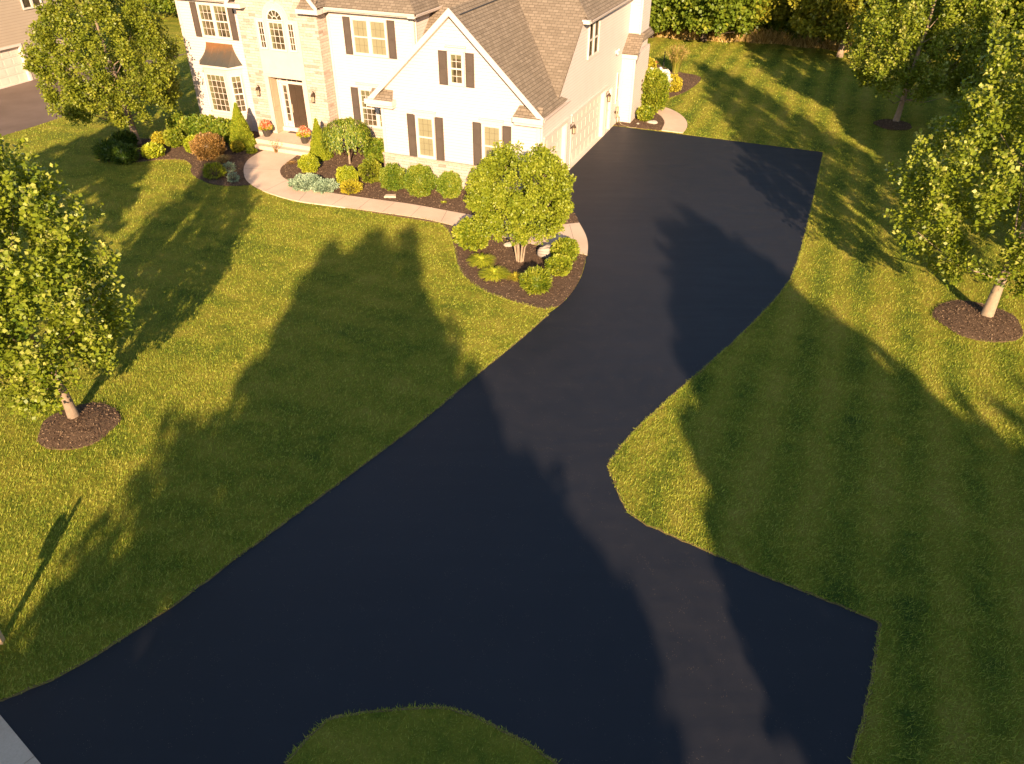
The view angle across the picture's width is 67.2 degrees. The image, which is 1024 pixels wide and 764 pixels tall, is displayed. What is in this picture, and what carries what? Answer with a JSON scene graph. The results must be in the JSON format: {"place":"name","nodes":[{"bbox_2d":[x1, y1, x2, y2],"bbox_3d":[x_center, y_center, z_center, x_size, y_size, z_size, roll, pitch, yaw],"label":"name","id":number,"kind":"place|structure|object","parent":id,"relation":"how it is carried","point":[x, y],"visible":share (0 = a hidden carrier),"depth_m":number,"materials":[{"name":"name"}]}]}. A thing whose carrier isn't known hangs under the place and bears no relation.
{"place":"outdoors","nodes":[
{"label":"outdoors","id":0,"kind":"place"},
{"bbox_2d":[0,715,39,763],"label":"pavement","id":1,"kind":"structure","parent":0,"point":[14,749],"depth_m":12.89,"materials":[{"name":"concrete"}]},
{"bbox_2d":[0,53,186,135],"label":"neighbour driveway","id":2,"kind":"structure","parent":0,"point":[23,106],"depth_m":43.49,"materials":[{"name":"grey concrete"}]},
{"bbox_2d":[287,709,553,763],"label":"lawn island","id":3,"kind":"structure","parent":0,"point":[339,733],"depth_m":13.02,"materials":[{"name":"green plant"}]},
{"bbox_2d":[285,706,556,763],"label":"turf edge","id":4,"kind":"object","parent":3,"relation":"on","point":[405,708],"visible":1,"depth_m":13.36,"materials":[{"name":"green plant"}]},
{"bbox_2d":[0,126,877,763],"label":"driveway","id":5,"kind":"structure","parent":0,"point":[484,546],"depth_m":15.61,"materials":[{"name":"black asphalt"}]},
{"bbox_2d":[0,0,1023,763],"bbox_3d":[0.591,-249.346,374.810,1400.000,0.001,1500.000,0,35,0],"label":"lawn","id":6,"kind":"structure","parent":0,"point":[844,90],"depth_m":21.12,"materials":[{"name":"green plant"}]},
{"bbox_2d":[0,0,78,88],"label":"house","id":7,"kind":"structure","parent":6,"relation":"on","point":[17,17],"depth_m":46.96,"materials":[{"name":"beige"}]},
{"bbox_2d":[0,47,27,87],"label":"garage door","id":8,"kind":"structure","parent":7,"relation":"in","point":[12,71],"depth_m":47.16,"materials":[{"name":"paint"}]},
{"bbox_2d":[20,0,42,9],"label":"window","id":9,"kind":"structure","parent":7,"relation":"in","point":[26,4],"depth_m":47.12,"materials":[{"name":"white plastic"}]},
{"bbox_2d":[36,401,121,449],"bbox_3d":[-11.191,1.065,19.953,2.040,0.238,2.004,0,35,0],"label":"mulch ring","id":10,"kind":"object","parent":6,"relation":"on","point":[91,423],"visible":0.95,"depth_m":19.79,"materials":[{"name":"brown wood"}]},
{"bbox_2d":[0,134,137,421],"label":"maple","id":11,"kind":"object","parent":10,"relation":"on","point":[75,316],"visible":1,"depth_m":17.57,"materials":[{"name":"green plant"}]},
{"bbox_2d":[145,0,177,16],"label":"green leaved tree","id":12,"kind":"object","parent":6,"relation":"on","point":[167,5],"visible":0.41,"depth_m":62.82,"materials":[{"name":"green plant"}]},
{"bbox_2d":[103,131,262,188],"bbox_3d":[-14.494,-11.264,37.508,11.214,0.145,6.804,16,38,21],"label":"mulch bed","id":13,"kind":"object","parent":6,"relation":"on","point":[239,160],"visible":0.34,"depth_m":36.37,"materials":[{"name":"brown wood"}]},
{"bbox_2d":[18,0,183,144],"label":"maple","id":14,"kind":"object","parent":13,"relation":"on","point":[55,19],"visible":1,"depth_m":34.85,"materials":[{"name":"green plant"}]},
{"bbox_2d":[91,137,122,162],"bbox_3d":[-18.981,-10.918,36.317,1.723,1.132,1.611,0,35,0],"label":"fern clump","id":15,"kind":"object","parent":13,"relation":"on","point":[99,150],"visible":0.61,"depth_m":35.94,"materials":[{"name":"green plant"}]},
{"bbox_2d":[105,141,140,164],"bbox_3d":[-18.153,-10.700,36.044,1.507,1.094,1.585,0,35,0],"label":"fern clump","id":16,"kind":"object","parent":13,"relation":"on","point":[125,153],"visible":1,"depth_m":35.81,"materials":[{"name":"green plant"}]},
{"bbox_2d":[109,129,138,147],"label":"leafy clump","id":17,"kind":"object","parent":13,"relation":"on","point":[126,136],"visible":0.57,"depth_m":37.22,"materials":[{"name":"green plant"}]},
{"bbox_2d":[140,141,165,158],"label":"leafy clump","id":18,"kind":"object","parent":13,"relation":"on","point":[150,149],"visible":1,"depth_m":36.45,"materials":[{"name":"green plant"}]},
{"bbox_2d":[150,131,164,144],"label":"golden shrub","id":19,"kind":"object","parent":13,"relation":"on","point":[157,136],"visible":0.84,"depth_m":37.84,"materials":[{"name":"yellow plant"}]},
{"bbox_2d":[162,128,185,147],"bbox_3d":[-16.595,-11.975,37.810,1.041,1.014,1.026,25,42,30],"label":"spirea","id":20,"kind":"object","parent":13,"relation":"on","point":[173,137],"visible":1,"depth_m":37.57,"materials":[{"name":"green plant"}]},
{"bbox_2d":[165,111,186,128],"bbox_3d":[-16.919,-13.163,39.246,1.416,1.310,1.450,0,35,0],"label":"laurel","id":21,"kind":"object","parent":13,"relation":"on","point":[172,120],"visible":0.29,"depth_m":38.83,"materials":[{"name":"green plant"}]},
{"bbox_2d":[176,113,201,136],"bbox_3d":[-15.999,-12.799,38.758,1.521,1.359,1.540,0,35,0],"label":"laurel","id":22,"kind":"object","parent":13,"relation":"on","point":[186,126],"visible":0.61,"depth_m":38.41,"materials":[{"name":"green plant"}]},
{"bbox_2d":[183,134,197,152],"bbox_3d":[-15.316,-11.472,37.147,1.026,0.944,1.024,0,35,0],"label":"spirea","id":23,"kind":"object","parent":13,"relation":"on","point":[186,140],"visible":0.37,"depth_m":36.88,"materials":[{"name":"yellow plant"}]},
{"bbox_2d":[192,114,218,134],"bbox_3d":[-15.207,-12.699,38.552,1.555,1.412,1.553,0,35,0],"label":"laurel","id":24,"kind":"object","parent":13,"relation":"on","point":[201,126],"visible":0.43,"depth_m":38.16,"materials":[{"name":"green plant"}]},
{"bbox_2d":[188,131,226,160],"bbox_3d":[-14.339,-11.097,36.337,1.790,1.271,1.725,0,35,0],"label":"barberry","id":25,"kind":"object","parent":13,"relation":"on","point":[204,146],"visible":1,"depth_m":36.03,"materials":[{"name":"brown plant"}]},
{"bbox_2d":[201,161,226,179],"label":"daylily","id":26,"kind":"object","parent":13,"relation":"on","point":[206,171],"visible":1,"depth_m":34.32,"materials":[{"name":"green plant"}]},
{"bbox_2d":[208,116,231,142],"bbox_3d":[-14.284,-12.533,38.331,1.592,1.360,1.535,0,35,0],"label":"laurel","id":27,"kind":"object","parent":13,"relation":"on","point":[221,128],"visible":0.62,"depth_m":37.99,"materials":[{"name":"green plant"}]},
{"bbox_2d":[214,154,231,162],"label":"feather grass","id":28,"kind":"object","parent":13,"relation":"on","point":[223,159],"depth_m":35.93,"materials":[{"name":"brown plant"}]},
{"bbox_2d":[223,161,236,171],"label":"lavender","id":29,"kind":"object","parent":13,"relation":"on","point":[228,164],"visible":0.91,"depth_m":35.09,"materials":[{"name":"grey plant"}]},
{"bbox_2d":[226,171,239,181],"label":"lavender","id":30,"kind":"object","parent":13,"relation":"on","point":[232,178],"visible":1,"depth_m":34.11,"materials":[{"name":"grey plant"}]},
{"bbox_2d":[230,140,244,152],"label":"daisy clump","id":31,"kind":"object","parent":13,"relation":"on","point":[237,146],"visible":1,"depth_m":37.19,"materials":[{"name":"green plant"}]},
{"bbox_2d":[228,102,256,149],"bbox_3d":[-13.252,-12.472,37.445,1.468,2.188,1.452,0,35,0],"label":"cone shrub","id":32,"kind":"object","parent":13,"relation":"on","point":[240,130],"visible":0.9,"depth_m":37.32,"materials":[{"name":"green plant"}]},
{"bbox_2d":[246,147,256,153],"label":"clump","id":33,"kind":"object","parent":13,"relation":"on","point":[251,150],"visible":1,"depth_m":37.10,"materials":[{"name":"green plant"}]},
{"bbox_2d":[0,314,548,701],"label":"turf edge","id":34,"kind":"object","parent":6,"relation":"on","point":[196,586],"visible":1,"depth_m":16.45,"materials":[{"name":"green plant"}]},
{"bbox_2d":[175,0,653,191],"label":"house","id":35,"kind":"structure","parent":6,"relation":"on","point":[439,87],"depth_m":34.38,"materials":[{"name":"beige paint"}]},
{"bbox_2d":[195,2,232,39],"bbox_3d":[-14.419,-17.491,37.363,1.820,1.600,0.070,13,37,18],"label":"window","id":36,"kind":"structure","parent":35,"relation":"in","point":[213,17],"depth_m":37.37,"materials":[{"name":"white plastic"}]},
{"bbox_2d":[199,42,253,130],"bbox_3d":[-14.697,-14.828,38.971,2.700,4.212,0.689,13,37,18],"label":"bay window","id":37,"kind":"structure","parent":35,"relation":"in","point":[222,72],"depth_m":38.53,"materials":[{"name":"white paint"}]},
{"bbox_2d":[256,19,268,49],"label":"window","id":38,"kind":"structure","parent":35,"relation":"in","point":[260,24],"depth_m":35.83,"materials":[{"name":"white plastic"}]},
{"bbox_2d":[258,119,272,136],"bbox_3d":[-12.127,-12.530,37.935,0.741,0.862,0.760,0,35,0],"label":"flower pot","id":39,"kind":"object","parent":35,"relation":"on","point":[265,126],"visible":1,"depth_m":37.75,"materials":[{"name":"ceramic"}]},
{"bbox_2d":[266,9,282,21],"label":"window","id":40,"kind":"structure","parent":35,"relation":"in","point":[272,14],"depth_m":35.08,"materials":[{"name":"white plastic"}]},
{"bbox_2d":[267,20,287,51],"bbox_3d":[-10.834,-15.958,35.584,0.870,1.280,0.070,13,37,18],"label":"window","id":41,"kind":"structure","parent":35,"relation":"in","point":[276,30],"depth_m":35.58,"materials":[{"name":"white plastic"}]},
{"bbox_2d":[285,22,297,52],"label":"window","id":42,"kind":"structure","parent":35,"relation":"in","point":[290,27],"depth_m":35.31,"materials":[{"name":"white plastic"}]},
{"bbox_2d":[288,84,308,128],"bbox_3d":[-10.527,-13.543,37.934,0.820,2.105,0.138,13,37,18],"label":"front door","id":43,"kind":"structure","parent":35,"relation":"in","point":[298,108],"depth_m":37.92,"materials":[{"name":"brown paint"}]},
{"bbox_2d":[296,123,310,143],"bbox_3d":[-10.024,-11.918,37.076,0.741,0.862,0.745,0,35,0],"label":"flower pot","id":44,"kind":"object","parent":35,"relation":"on","point":[303,133],"visible":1,"depth_m":36.90,"materials":[{"name":"ceramic"}]},
{"bbox_2d":[355,82,381,128],"bbox_3d":[-6.389,-12.997,36.442,2.060,2.050,0.128,13,37,18],"label":"window","id":45,"kind":"structure","parent":35,"relation":"in","point":[371,115],"depth_m":36.69,"materials":[{"name":"white glass"}]},
{"bbox_2d":[349,17,388,57],"bbox_3d":[-6.415,-15.506,34.726,1.850,1.590,0.070,13,37,18],"label":"window","id":46,"kind":"structure","parent":35,"relation":"in","point":[369,36],"depth_m":34.73,"materials":[{"name":"white plastic"}]},
{"bbox_2d":[412,109,436,159],"bbox_3d":[-3.687,-10.516,32.834,1.090,2.030,0.128,13,37,18],"label":"window","id":47,"kind":"structure","parent":35,"relation":"in","point":[424,120],"depth_m":32.84,"materials":[{"name":"beige glass"}]},
{"bbox_2d":[444,45,465,86],"bbox_3d":[-2.225,-12.557,30.658,0.900,1.520,0.128,13,37,18],"label":"window","id":48,"kind":"structure","parent":35,"relation":"in","point":[456,64],"depth_m":30.66,"materials":[{"name":"white plastic"}]},
{"bbox_2d":[478,117,503,164],"bbox_3d":[-0.842,-9.837,31.881,1.090,2.030,0.128,13,37,18],"label":"window","id":49,"kind":"structure","parent":35,"relation":"in","point":[491,128],"depth_m":31.67,"materials":[{"name":"white plastic"}]},
{"bbox_2d":[545,128,561,162],"bbox_3d":[1.666,-9.695,33.370,0.082,2.310,2.660,13,37,18],"label":"garage door","id":50,"kind":"structure","parent":35,"relation":"in","point":[556,139],"depth_m":33.51,"materials":[{"name":"paint"}]},
{"bbox_2d":[571,94,600,162],"bbox_3d":[3.448,-12.188,36.907,0.082,2.310,5.000,13,37,18],"label":"garage door","id":51,"kind":"structure","parent":35,"relation":"in","point":[586,122],"depth_m":37.10,"materials":[{"name":"paint"}]},
{"bbox_2d":[587,18,600,59],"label":"window","id":52,"kind":"structure","parent":35,"relation":"in","point":[594,28],"depth_m":34.54,"materials":[{"name":"white plastic"}]},
{"bbox_2d":[605,92,608,129],"bbox_3d":[4.802,-13.880,39.413,0.110,2.070,0.820,13,37,18],"label":"side door","id":53,"kind":"structure","parent":35,"relation":"in","point":[607,110],"depth_m":39.77,"materials":[{"name":"paint"}]},
{"bbox_2d":[615,70,620,103],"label":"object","id":54,"kind":"structure","parent":35,"relation":"in","point":[618,79],"depth_m":39.98,"materials":[{"name":"white plastic"}]},
{"bbox_2d":[614,106,635,127],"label":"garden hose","id":55,"kind":"object","parent":35,"relation":"attached to","point":[617,113],"visible":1,"depth_m":40.61,"materials":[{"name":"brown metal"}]},
{"bbox_2d":[244,150,587,254],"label":"footpath","id":56,"kind":"structure","parent":6,"relation":"on","point":[261,175],"depth_m":32.36,"materials":[{"name":"concrete"}]},
{"bbox_2d":[280,145,578,223],"bbox_3d":[-3.594,-8.921,34.221,15.044,0.145,5.889,13,37,18],"label":"mulch bed","id":57,"kind":"object","parent":6,"relation":"on","point":[374,190],"visible":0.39,"depth_m":33.31,"materials":[{"name":"brown wood"}]},
{"bbox_2d":[287,172,321,191],"bbox_3d":[-8.962,-8.748,33.586,1.654,0.644,1.622,0,35,0],"label":"juniper","id":58,"kind":"object","parent":57,"relation":"on","point":[302,182],"visible":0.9,"depth_m":33.22,"materials":[{"name":"green plant"}]},
{"bbox_2d":[297,153,319,172],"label":"globe shrub","id":59,"kind":"object","parent":57,"relation":"on","point":[308,162],"visible":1,"depth_m":34.80,"materials":[{"name":"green plant"}]},
{"bbox_2d":[309,118,333,161],"bbox_3d":[-9.077,-11.408,36.154,1.170,1.955,1.176,0,35,0],"label":"cone shrub","id":60,"kind":"object","parent":57,"relation":"on","point":[318,151],"visible":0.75,"depth_m":36.08,"materials":[{"name":"green plant"}]},
{"bbox_2d":[310,178,339,193],"bbox_3d":[-8.109,-8.496,33.302,1.292,0.572,1.300,30,45,35],"label":"juniper","id":61,"kind":"object","parent":57,"relation":"on","point":[323,185],"visible":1,"depth_m":33.07,"materials":[{"name":"green plant"}]},
{"bbox_2d":[320,117,372,163],"bbox_3d":[-7.578,-11.058,35.470,2.408,2.182,2.404,0,35,0],"label":"weeping tree","id":62,"kind":"object","parent":57,"relation":"on","point":[348,129],"visible":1,"depth_m":34.69,"materials":[{"name":"green plant"}]},
{"bbox_2d":[336,165,358,186],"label":"globe shrub","id":63,"kind":"object","parent":57,"relation":"on","point":[344,173],"visible":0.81,"depth_m":33.42,"materials":[{"name":"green plant"}]},
{"bbox_2d":[338,179,362,194],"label":"shrub","id":64,"kind":"object","parent":57,"relation":"on","point":[355,182],"visible":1,"depth_m":32.93,"materials":[{"name":"yellow plant"}]},
{"bbox_2d":[357,157,381,183],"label":"loose shrub","id":65,"kind":"object","parent":57,"relation":"on","point":[373,176],"visible":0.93,"depth_m":33.70,"materials":[{"name":"green plant"}]},
{"bbox_2d":[362,137,384,162],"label":"leafy shrub","id":66,"kind":"object","parent":57,"relation":"on","point":[375,150],"visible":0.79,"depth_m":35.76,"materials":[{"name":"green plant"}]},
{"bbox_2d":[379,162,405,191],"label":"boxwood","id":67,"kind":"object","parent":57,"relation":"on","point":[391,176],"visible":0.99,"depth_m":32.84,"materials":[{"name":"green plant"}]},
{"bbox_2d":[403,163,436,197],"bbox_3d":[-3.906,-8.520,32.591,1.401,1.385,1.439,22,41,28],"label":"boxwood","id":68,"kind":"object","parent":57,"relation":"on","point":[419,181],"visible":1,"depth_m":32.29,"materials":[{"name":"green plant"}]},
{"bbox_2d":[435,170,462,198],"bbox_3d":[-2.655,-8.321,32.527,1.193,1.139,1.171,0,35,0],"label":"boxwood","id":69,"kind":"object","parent":57,"relation":"on","point":[449,185],"visible":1,"depth_m":32.23,"materials":[{"name":"green plant"}]},
{"bbox_2d":[347,208,586,308],"bbox_3d":[-2.624,-4.879,28.504,11.236,0.132,4.386,17,39,22],"label":"mulch bed","id":70,"kind":"object","parent":6,"relation":"on","point":[560,291],"visible":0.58,"depth_m":27.11,"materials":[{"name":"brown wood"}]},
{"bbox_2d":[451,216,490,251],"bbox_3d":[-1.495,-5.468,28.491,1.524,1.248,1.543,0,35,0],"label":"variegated shrub","id":71,"kind":"object","parent":70,"relation":"on","point":[463,232],"visible":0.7,"depth_m":28.13,"materials":[{"name":"green plant"}]},
{"bbox_2d":[466,252,496,267],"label":"grass tussock","id":72,"kind":"object","parent":70,"relation":"on","point":[481,260],"depth_m":27.32,"materials":[{"name":"green plant"}]},
{"bbox_2d":[478,264,510,282],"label":"grass tussock","id":73,"kind":"object","parent":70,"relation":"on","point":[492,273],"depth_m":26.48,"materials":[{"name":"green plant"}]},
{"bbox_2d":[506,271,522,281],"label":"grass tussock","id":74,"kind":"object","parent":70,"relation":"on","point":[514,276],"depth_m":26.48,"materials":[{"name":"yellow plant"}]},
{"bbox_2d":[463,140,576,261],"bbox_3d":[0.274,-6.079,26.599,3.948,4.320,4.036,0,35,0],"label":"multi stem tree","id":75,"kind":"object","parent":70,"relation":"on","point":[489,191],"visible":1,"depth_m":25.49,"materials":[{"name":"green plant"}]},
{"bbox_2d":[518,264,552,294],"bbox_3d":[0.811,-3.363,25.785,1.202,0.984,1.198,0,35,0],"label":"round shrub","id":76,"kind":"object","parent":70,"relation":"on","point":[538,281],"visible":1,"depth_m":25.59,"materials":[{"name":"green plant"}]},
{"bbox_2d":[537,244,551,257],"bbox_3d":[1.251,-4.724,28.065,0.710,0.624,0.500,0,35,0],"label":"boulder","id":77,"kind":"object","parent":70,"relation":"on","point":[543,251],"visible":0.7,"depth_m":27.86,"materials":[{"name":"white stone"}]},
{"bbox_2d":[544,253,572,276],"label":"rounded shrub","id":78,"kind":"object","parent":70,"relation":"on","point":[557,264],"visible":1,"depth_m":26.66,"materials":[{"name":"green plant"}]},
{"bbox_2d":[549,236,579,261],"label":"rounded shrub","id":79,"kind":"object","parent":70,"relation":"on","point":[567,246],"visible":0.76,"depth_m":27.44,"materials":[{"name":"green plant"}]},
{"bbox_2d":[614,112,663,130],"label":"mulch bed","id":80,"kind":"object","parent":6,"relation":"on","point":[659,119],"visible":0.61,"depth_m":41.07,"materials":[{"name":"brown wood"}]},
{"bbox_2d":[636,104,654,120],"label":"potentilla","id":81,"kind":"object","parent":80,"relation":"on","point":[645,112],"visible":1,"depth_m":41.26,"materials":[{"name":"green plant"}]},
{"bbox_2d":[640,67,670,112],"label":"tall shrub","id":82,"kind":"object","parent":80,"relation":"on","point":[655,94],"visible":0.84,"depth_m":42.02,"materials":[{"name":"green plant"}]},
{"bbox_2d":[649,0,680,37],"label":"slim leaved tree","id":83,"kind":"object","parent":6,"relation":"on","point":[660,4],"visible":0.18,"depth_m":56.06,"materials":[{"name":"green plant"}]},
{"bbox_2d":[657,107,686,132],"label":"footpath","id":84,"kind":"structure","parent":6,"relation":"on","point":[675,121],"depth_m":41.48,"materials":[{"name":"concrete"}]},
{"bbox_2d":[649,8,706,30],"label":"green leaved tree","id":85,"kind":"object","parent":6,"relation":"on","point":[699,17],"visible":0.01,"depth_m":56.61,"materials":[{"name":"green plant"}]},
{"bbox_2d":[657,64,700,97],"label":"mulch bed","id":86,"kind":"object","parent":6,"relation":"on","point":[690,81],"visible":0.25,"depth_m":48.35,"materials":[{"name":"brown wood"}]},
{"bbox_2d":[648,57,656,68],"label":"golden shrub","id":87,"kind":"object","parent":86,"relation":"on","point":[652,63],"visible":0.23,"depth_m":48.67,"materials":[{"name":"yellow plant"}]},
{"bbox_2d":[650,67,671,85],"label":"hydrangea","id":88,"kind":"object","parent":86,"relation":"on","point":[668,72],"visible":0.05,"depth_m":45.52,"materials":[{"name":"white plant"}]},
{"bbox_2d":[668,74,682,91],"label":"daisy clump","id":89,"kind":"object","parent":86,"relation":"on","point":[676,83],"visible":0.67,"depth_m":45.94,"materials":[{"name":"yellow plant"}]},
{"bbox_2d":[666,42,690,72],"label":"plume grass","id":90,"kind":"object","parent":86,"relation":"on","point":[676,56],"depth_m":49.45,"materials":[{"name":"yellow plant"}]},
{"bbox_2d":[649,0,775,41],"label":"green leaved tree","id":91,"kind":"object","parent":6,"relation":"on","point":[732,12],"visible":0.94,"depth_m":54.35,"materials":[{"name":"green plant"}]},
{"bbox_2d":[699,0,766,35],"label":"slim leaved tree","id":92,"kind":"object","parent":6,"relation":"on","point":[735,29],"visible":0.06,"depth_m":56.10,"materials":[{"name":"green plant"}]},
{"bbox_2d":[607,156,881,763],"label":"turf edge","id":93,"kind":"object","parent":6,"relation":"on","point":[817,596],"visible":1,"depth_m":16.25,"materials":[{"name":"green plant"}]},
{"bbox_2d":[660,18,839,44],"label":"undergrowth","id":94,"kind":"object","parent":6,"relation":"on","point":[789,29],"visible":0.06,"depth_m":57.22,"materials":[{"name":"green plant"}]},
{"bbox_2d":[654,24,853,52],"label":"dry grass","id":95,"kind":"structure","parent":6,"relation":"on","point":[762,36],"depth_m":57.38,"materials":[{"name":"beige plant"}]},
{"bbox_2d":[722,0,795,34],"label":"gold leaved tree","id":96,"kind":"object","parent":6,"relation":"on","point":[779,13],"visible":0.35,"depth_m":55.17,"materials":[{"name":"green plant"}]},
{"bbox_2d":[758,0,809,33],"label":"green leaved tree","id":97,"kind":"object","parent":6,"relation":"on","point":[784,23],"visible":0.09,"depth_m":56.77,"materials":[{"name":"green plant"}]},
{"bbox_2d":[787,0,909,57],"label":"gold leaved tree","id":98,"kind":"object","parent":6,"relation":"on","point":[834,17],"visible":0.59,"depth_m":51.13,"materials":[{"name":"green plant"}]},
{"bbox_2d":[756,5,1021,53],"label":"undergrowth","id":99,"kind":"object","parent":6,"relation":"on","point":[970,46],"depth_m":56.13,"materials":[{"name":"green plant"}]},
{"bbox_2d":[872,119,911,130],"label":"mulch ring","id":100,"kind":"object","parent":6,"relation":"on","point":[890,124],"visible":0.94,"depth_m":40.84,"materials":[{"name":"brown wood"}]},
{"bbox_2d":[840,0,1018,121],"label":"maple","id":101,"kind":"object","parent":100,"relation":"on","point":[912,64],"visible":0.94,"depth_m":37.57,"materials":[{"name":"green plant"}]},
{"bbox_2d":[914,0,1022,46],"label":"green leaved tree","id":102,"kind":"object","parent":6,"relation":"on","point":[1004,10],"visible":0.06,"depth_m":52.69,"materials":[{"name":"green plant"}]},
{"bbox_2d":[931,299,1023,342],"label":"mulch ring","id":103,"kind":"object","parent":6,"relation":"on","point":[964,318],"visible":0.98,"depth_m":24.18,"materials":[{"name":"brown wood"}]},
{"bbox_2d":[883,10,1023,317],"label":"maple","id":104,"kind":"object","parent":103,"relation":"on","point":[995,85],"visible":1,"depth_m":21.89,"materials":[{"name":"green plant"}]},
{"bbox_2d":[933,0,1023,51],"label":"green leaved tree","id":105,"kind":"object","parent":6,"relation":"on","point":[1019,8],"visible":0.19,"depth_m":50.36,"materials":[{"name":"green plant"}]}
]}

